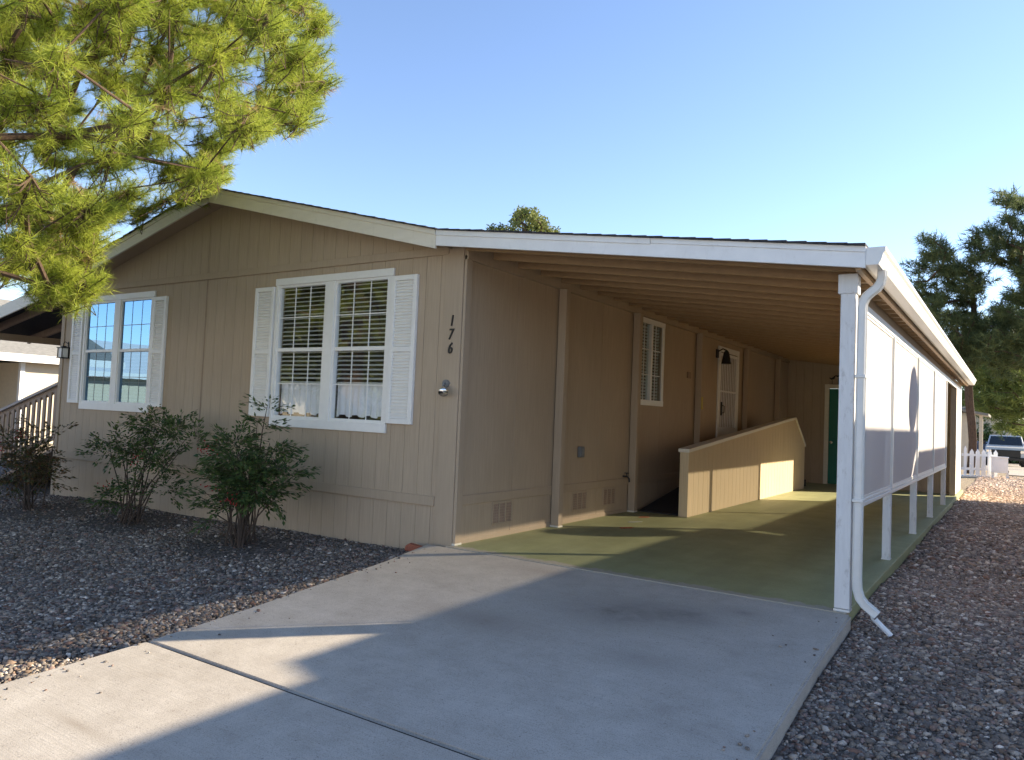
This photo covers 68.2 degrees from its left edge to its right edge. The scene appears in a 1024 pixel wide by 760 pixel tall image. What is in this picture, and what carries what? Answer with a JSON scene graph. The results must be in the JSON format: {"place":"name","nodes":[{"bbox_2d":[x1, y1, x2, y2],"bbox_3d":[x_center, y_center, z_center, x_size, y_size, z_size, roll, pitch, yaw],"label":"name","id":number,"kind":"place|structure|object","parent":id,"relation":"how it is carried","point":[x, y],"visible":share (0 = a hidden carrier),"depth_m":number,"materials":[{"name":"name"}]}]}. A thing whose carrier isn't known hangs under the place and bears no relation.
{"place":"outdoors","nodes":[
{"label":"outdoors","id":0,"kind":"place"},
{"bbox_2d":[0,642,475,759],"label":"driveway","id":1,"kind":"structure","parent":0,"point":[158,703],"depth_m":3.73,"materials":[{"name":"concrete"}]},
{"bbox_2d":[162,647,478,759],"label":"driveway joint","id":2,"kind":"object","parent":1,"relation":"on","point":[329,706],"visible":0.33,"depth_m":3.91,"materials":[{"name":"concrete"}]},
{"bbox_2d":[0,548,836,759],"bbox_3d":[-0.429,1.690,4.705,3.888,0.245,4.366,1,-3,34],"label":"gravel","id":3,"kind":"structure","parent":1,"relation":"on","point":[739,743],"depth_m":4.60,"materials":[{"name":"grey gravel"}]},
{"bbox_2d":[150,544,850,759],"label":"driveway","id":4,"kind":"structure","parent":0,"point":[480,656],"depth_m":4.66,"materials":[{"name":"concrete"}]},
{"bbox_2d":[0,445,1023,759],"bbox_3d":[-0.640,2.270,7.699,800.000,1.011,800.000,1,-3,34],"label":"ground","id":5,"kind":"structure","parent":0,"point":[282,543],"depth_m":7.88,"materials":[{"name":"grey gravel"}]},
{"bbox_2d":[0,299,59,446],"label":"neighbour house","id":6,"kind":"structure","parent":5,"relation":"on","point":[26,369],"depth_m":24.13,"materials":[{"name":"white paint"}]},
{"bbox_2d":[0,294,62,482],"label":"side porch","id":7,"kind":"object","parent":5,"relation":"on","point":[18,323],"visible":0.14,"depth_m":13.29,"materials":[{"name":"wood"}]},
{"bbox_2d":[0,414,78,510],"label":"shrub","id":8,"kind":"object","parent":5,"relation":"on","point":[25,458],"visible":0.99,"depth_m":10.71,"materials":[{"name":"green plant"}]},
{"bbox_2d":[75,404,216,524],"bbox_3d":[-4.769,1.093,9.688,2.693,1.602,1.098,1,-3,34],"label":"shrub","id":9,"kind":"object","parent":5,"relation":"on","point":[168,423],"visible":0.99,"depth_m":9.57,"materials":[{"name":"green plant"}]},
{"bbox_2d":[0,0,345,326],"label":"pine tree","id":10,"kind":"object","parent":5,"relation":"on","point":[61,247],"visible":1,"depth_m":6.99,"materials":[{"name":"green plant"}]},
{"bbox_2d":[0,501,404,653],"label":"leaf litter","id":11,"kind":"object","parent":5,"relation":"on","point":[159,545],"visible":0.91,"depth_m":8.49,"materials":[{"name":"brown plant"}]},
{"bbox_2d":[177,393,321,547],"bbox_3d":[-3.022,0.974,8.165,1.877,1.707,1.328,1,-3,34],"label":"shrub","id":12,"kind":"object","parent":5,"relation":"on","point":[246,494],"visible":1,"depth_m":8.05,"materials":[{"name":"green plant"}]},
{"bbox_2d":[36,188,787,548],"bbox_3d":[0.235,0.271,16.453,8.847,4.711,15.964,1,-3,34],"label":"mobile home","id":13,"kind":"object","parent":5,"relation":"on","point":[340,330],"visible":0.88,"depth_m":9.52,"materials":[{"name":"beige wood"}]},
{"bbox_2d":[56,342,69,358],"bbox_3d":[-7.228,-0.487,12.193,0.170,0.275,0.145,1,-3,34],"label":"hanging lantern","id":14,"kind":"object","parent":13,"relation":"attached to","point":[64,351],"visible":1,"depth_m":12.16,"materials":[{"name":"black metal"}]},
{"bbox_2d":[78,291,156,412],"bbox_3d":[-5.984,-0.418,11.460,1.935,1.765,0.080,1,-3,34],"label":"front window","id":15,"kind":"structure","parent":13,"relation":"in","point":[116,340],"depth_m":11.41,"materials":[{"name":"white glass"}]},
{"bbox_2d":[269,268,394,432],"bbox_3d":[-1.968,-0.323,9.188,1.990,1.885,0.750,1,-3,34],"label":"front window","id":16,"kind":"structure","parent":13,"relation":"in","point":[335,350],"depth_m":9.14,"materials":[{"name":"white glass"}]},
{"bbox_2d":[640,317,665,406],"bbox_3d":[2.164,-0.272,11.913,0.105,1.350,0.970,1,-3,34],"label":"side window","id":17,"kind":"structure","parent":13,"relation":"in","point":[650,333],"depth_m":11.90,"materials":[{"name":"white glass"}]},
{"bbox_2d":[715,346,739,437],"bbox_3d":[4.299,0.494,15.063,0.155,2.240,1.280,1,-3,34],"label":"entry door","id":18,"kind":"structure","parent":13,"relation":"in","point":[727,374],"depth_m":15.10,"materials":[{"name":"white wood"}]},
{"bbox_2d":[405,543,421,550],"bbox_3d":[-1.001,1.728,7.790,0.188,0.074,0.100,8,-2,5],"label":"brick","id":19,"kind":"object","parent":5,"relation":"on","point":[411,546],"visible":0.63,"depth_m":7.75,"materials":[{"name":"red brick"}]},
{"bbox_2d":[486,204,560,232],"bbox_3d":[0.345,-2.806,37.800,4.449,12.479,3.788,2,-3,0],"label":"tree","id":20,"kind":"object","parent":5,"relation":"on","point":[521,215],"visible":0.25,"depth_m":37.16,"materials":[{"name":"green plant"}]},
{"bbox_2d":[870,616,892,636],"bbox_3d":[2.643,1.767,5.417,0.072,0.118,0.141,4,-3,-29],"label":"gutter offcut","id":21,"kind":"object","parent":5,"relation":"on","point":[881,626],"visible":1,"depth_m":5.40,"materials":[{"name":"white paint"}]},
{"bbox_2d":[899,229,1004,473],"bbox_3d":[16.110,-1.104,27.830,4.844,9.165,3.134,4,-3,-27],"label":"pine tree","id":22,"kind":"object","parent":5,"relation":"on","point":[967,283],"visible":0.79,"depth_m":27.35,"materials":[{"name":"green plant"}]},
{"bbox_2d":[901,474,1023,584],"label":"gravel","id":23,"kind":"structure","parent":5,"relation":"on","point":[999,498],"depth_m":10.55,"materials":[{"name":"grey gravel"}]},
{"bbox_2d":[961,446,997,476],"bbox_3d":[16.096,2.808,26.035,1.225,1.050,0.080,2,-3,0],"label":"picket fence","id":24,"kind":"object","parent":23,"relation":"on","point":[983,468],"visible":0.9,"depth_m":26.01,"materials":[{"name":"white paint"}]},
{"bbox_2d":[961,409,990,470],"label":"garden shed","id":25,"kind":"structure","parent":5,"relation":"on","point":[964,434],"depth_m":33.21,"materials":[{"name":"grey wood"}]},
{"bbox_2d":[954,182,1023,383],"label":"pine tree","id":26,"kind":"object","parent":5,"relation":"on","point":[1006,338],"visible":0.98,"depth_m":26.43,"materials":[{"name":"green plant"}]},
{"bbox_2d":[961,398,1019,440],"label":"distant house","id":27,"kind":"structure","parent":5,"relation":"on","point":[977,420],"depth_m":56.06,"materials":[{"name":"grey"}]},
{"bbox_2d":[959,343,1023,439],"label":"pine tree","id":28,"kind":"object","parent":5,"relation":"on","point":[1007,413],"visible":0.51,"depth_m":39.54,"materials":[{"name":"green plant"}]},
{"bbox_2d":[959,305,1023,433],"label":"pine tree","id":29,"kind":"object","parent":5,"relation":"on","point":[1015,310],"visible":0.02,"depth_m":59.02,"materials":[{"name":"green plant"}]},
{"bbox_2d":[991,456,1008,477],"bbox_3d":[16.524,3.006,25.623,0.520,0.810,0.360,1,-3,34],"label":"utility box","id":30,"kind":"object","parent":5,"relation":"on","point":[999,464],"visible":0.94,"depth_m":25.49,"materials":[{"name":"white paint"}]},
{"bbox_2d":[993,459,1005,470],"bbox_3d":[16.437,2.871,25.490,0.360,0.400,0.012,1,-3,34],"label":"cabinet door","id":31,"kind":"structure","parent":30,"relation":"in","point":[998,464],"depth_m":25.49,"materials":[{"name":"white paint"}]},
{"bbox_2d":[976,416,1023,463],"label":"hedge","id":32,"kind":"object","parent":5,"relation":"on","point":[986,433],"visible":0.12,"depth_m":55.52,"materials":[{"name":"green plant"}]},
{"bbox_2d":[0,0,1023,387],"label":"sky","id":33,"kind":"structure","parent":0,"point":[875,123],"materials":[{"name":"blue"}]},
{"bbox_2d":[445,482,962,620],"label":"carport slab","id":34,"kind":"structure","parent":0,"point":[779,548],"depth_m":8.29,"materials":[{"name":"green concrete"}]},
{"bbox_2d":[434,228,975,618],"bbox_3d":[5.165,0.570,12.921,4.150,3.229,15.572,1,-3,34],"label":"carport","id":35,"kind":"object","parent":34,"relation":"on","point":[860,315],"visible":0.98,"depth_m":7.83,"materials":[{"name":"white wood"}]},
{"bbox_2d":[639,417,805,516],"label":"entry ramp","id":36,"kind":"structure","parent":34,"relation":"on","point":[761,461],"depth_m":12.77,"materials":[{"name":"beige wood"}]},
{"bbox_2d":[787,360,961,494],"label":"storage shed","id":37,"kind":"structure","parent":34,"relation":"on","point":[813,399],"depth_m":18.51,"materials":[{"name":"beige wood"}]},
{"bbox_2d":[828,389,838,483],"bbox_3d":[8.081,1.370,18.196,0.874,2.313,0.115,1,-3,34],"label":"door","id":38,"kind":"structure","parent":37,"relation":"in","point":[834,393],"depth_m":18.39,"materials":[{"name":"green metal"}]},
{"bbox_2d":[977,441,986,449],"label":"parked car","id":39,"kind":"object","parent":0,"point":[984,445],"visible":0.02,"depth_m":49.31,"materials":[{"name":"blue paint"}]},
{"bbox_2d":[975,464,1023,475],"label":"road","id":40,"kind":"structure","parent":0,"point":[1017,470],"depth_m":35.82,"materials":[{"name":"grey asphalt"}]},
{"bbox_2d":[983,435,1023,466],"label":"parked pickup","id":41,"kind":"object","parent":40,"relation":"on","point":[1011,448],"visible":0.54,"depth_m":44.51,"materials":[{"name":"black metal"}]}
]}

